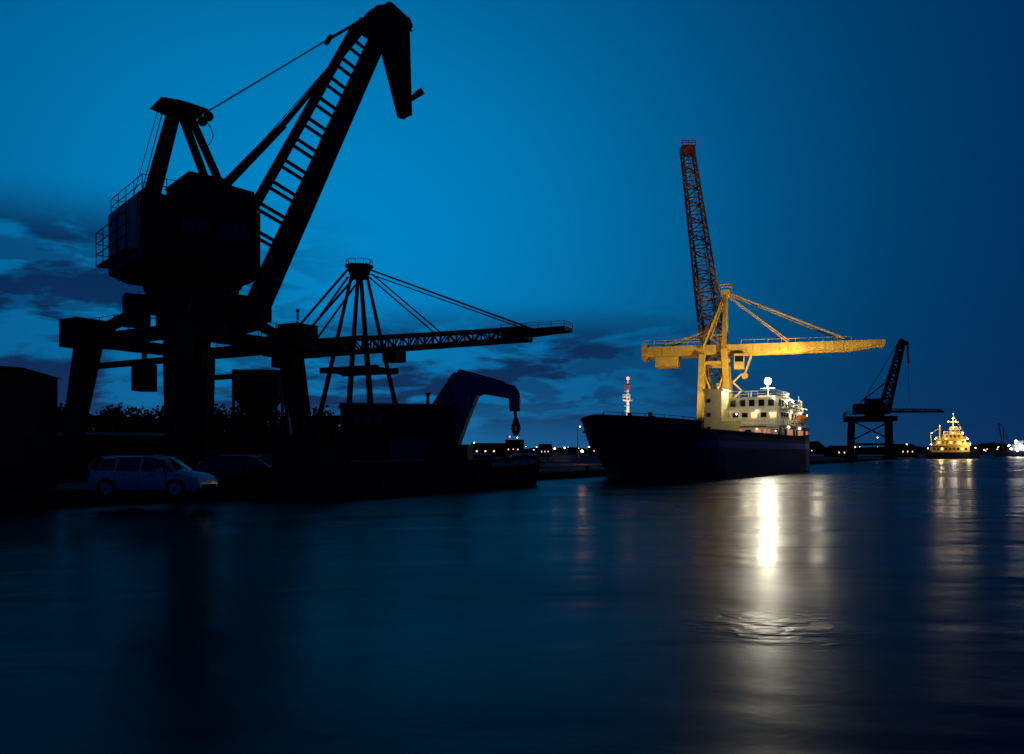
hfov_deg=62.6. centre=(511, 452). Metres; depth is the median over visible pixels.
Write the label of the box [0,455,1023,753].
water
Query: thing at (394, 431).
quay shed
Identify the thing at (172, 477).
parked car
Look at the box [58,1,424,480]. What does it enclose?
harbour portal crane
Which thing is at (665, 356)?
yellow quay crane
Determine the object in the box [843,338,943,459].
distant portal crane
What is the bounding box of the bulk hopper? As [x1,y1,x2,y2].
[231,369,292,453]
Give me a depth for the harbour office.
35.63 m
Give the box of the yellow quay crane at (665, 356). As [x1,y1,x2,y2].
[642,284,885,427]
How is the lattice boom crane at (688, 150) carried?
on the quay ground at (558, 466)
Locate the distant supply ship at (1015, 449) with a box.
[988,423,1023,456]
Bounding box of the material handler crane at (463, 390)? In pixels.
[432,369,520,459]
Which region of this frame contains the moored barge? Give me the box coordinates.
[242,439,541,498]
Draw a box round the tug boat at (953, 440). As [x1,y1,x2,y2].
[925,413,979,458]
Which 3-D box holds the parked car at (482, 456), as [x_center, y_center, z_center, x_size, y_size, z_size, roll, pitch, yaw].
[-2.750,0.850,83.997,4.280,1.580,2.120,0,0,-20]
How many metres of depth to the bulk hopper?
60.69 m
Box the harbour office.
[0,366,61,491]
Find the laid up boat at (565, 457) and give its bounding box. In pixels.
[545,453,599,461]
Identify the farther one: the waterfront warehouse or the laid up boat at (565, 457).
the waterfront warehouse
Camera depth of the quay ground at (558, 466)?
39.97 m
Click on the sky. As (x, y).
(860, 163)
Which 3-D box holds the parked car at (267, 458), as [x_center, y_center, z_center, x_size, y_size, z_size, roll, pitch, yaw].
[-11.770,0.850,44.495,4.280,1.580,2.120,0,0,-15]
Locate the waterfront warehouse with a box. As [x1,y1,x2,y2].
[472,440,918,456]
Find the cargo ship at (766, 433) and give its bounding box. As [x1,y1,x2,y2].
[580,377,810,479]
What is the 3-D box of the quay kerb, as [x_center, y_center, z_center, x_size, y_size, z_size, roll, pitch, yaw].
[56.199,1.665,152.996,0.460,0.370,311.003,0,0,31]
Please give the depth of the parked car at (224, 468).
39.08 m
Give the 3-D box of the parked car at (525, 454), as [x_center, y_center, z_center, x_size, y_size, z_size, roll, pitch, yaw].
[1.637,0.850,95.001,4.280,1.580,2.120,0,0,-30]
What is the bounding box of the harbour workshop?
[58,430,251,461]
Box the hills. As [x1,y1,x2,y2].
[253,441,1023,450]
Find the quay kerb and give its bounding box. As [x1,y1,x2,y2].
[0,457,912,505]
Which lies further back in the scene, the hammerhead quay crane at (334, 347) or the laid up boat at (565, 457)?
the laid up boat at (565, 457)
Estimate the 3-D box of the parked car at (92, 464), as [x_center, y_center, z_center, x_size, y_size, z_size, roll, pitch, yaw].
[-16.931,0.850,38.536,4.382,1.580,2.204,0,0,0]
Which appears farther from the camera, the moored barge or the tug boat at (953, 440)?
the tug boat at (953, 440)
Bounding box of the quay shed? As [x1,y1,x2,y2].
[338,393,456,460]
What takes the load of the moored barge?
on the water
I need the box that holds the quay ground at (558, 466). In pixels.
[0,455,924,509]
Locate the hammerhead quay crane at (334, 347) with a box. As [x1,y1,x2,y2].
[262,258,572,438]
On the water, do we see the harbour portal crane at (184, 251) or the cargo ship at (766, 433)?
the cargo ship at (766, 433)
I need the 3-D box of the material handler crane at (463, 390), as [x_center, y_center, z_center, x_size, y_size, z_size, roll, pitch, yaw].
[-3.092,-2.274,61.844,7.531,7.719,3.100,0,0,6]
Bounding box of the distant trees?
[58,402,339,455]
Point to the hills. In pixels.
(815, 445)
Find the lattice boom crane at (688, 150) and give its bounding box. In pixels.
[680,140,723,388]
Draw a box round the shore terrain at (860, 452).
[252,449,1006,454]
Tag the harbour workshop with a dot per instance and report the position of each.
(93, 450)
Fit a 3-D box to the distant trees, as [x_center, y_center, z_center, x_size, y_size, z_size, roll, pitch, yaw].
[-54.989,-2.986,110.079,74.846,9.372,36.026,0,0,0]
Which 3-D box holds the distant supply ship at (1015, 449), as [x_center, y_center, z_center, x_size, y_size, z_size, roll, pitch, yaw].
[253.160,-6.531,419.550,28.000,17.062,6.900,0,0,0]
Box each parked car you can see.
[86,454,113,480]
[87,454,217,498]
[195,454,271,485]
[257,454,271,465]
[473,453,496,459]
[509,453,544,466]
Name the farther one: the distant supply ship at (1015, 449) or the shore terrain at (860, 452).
the shore terrain at (860, 452)
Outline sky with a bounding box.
[0,0,1023,448]

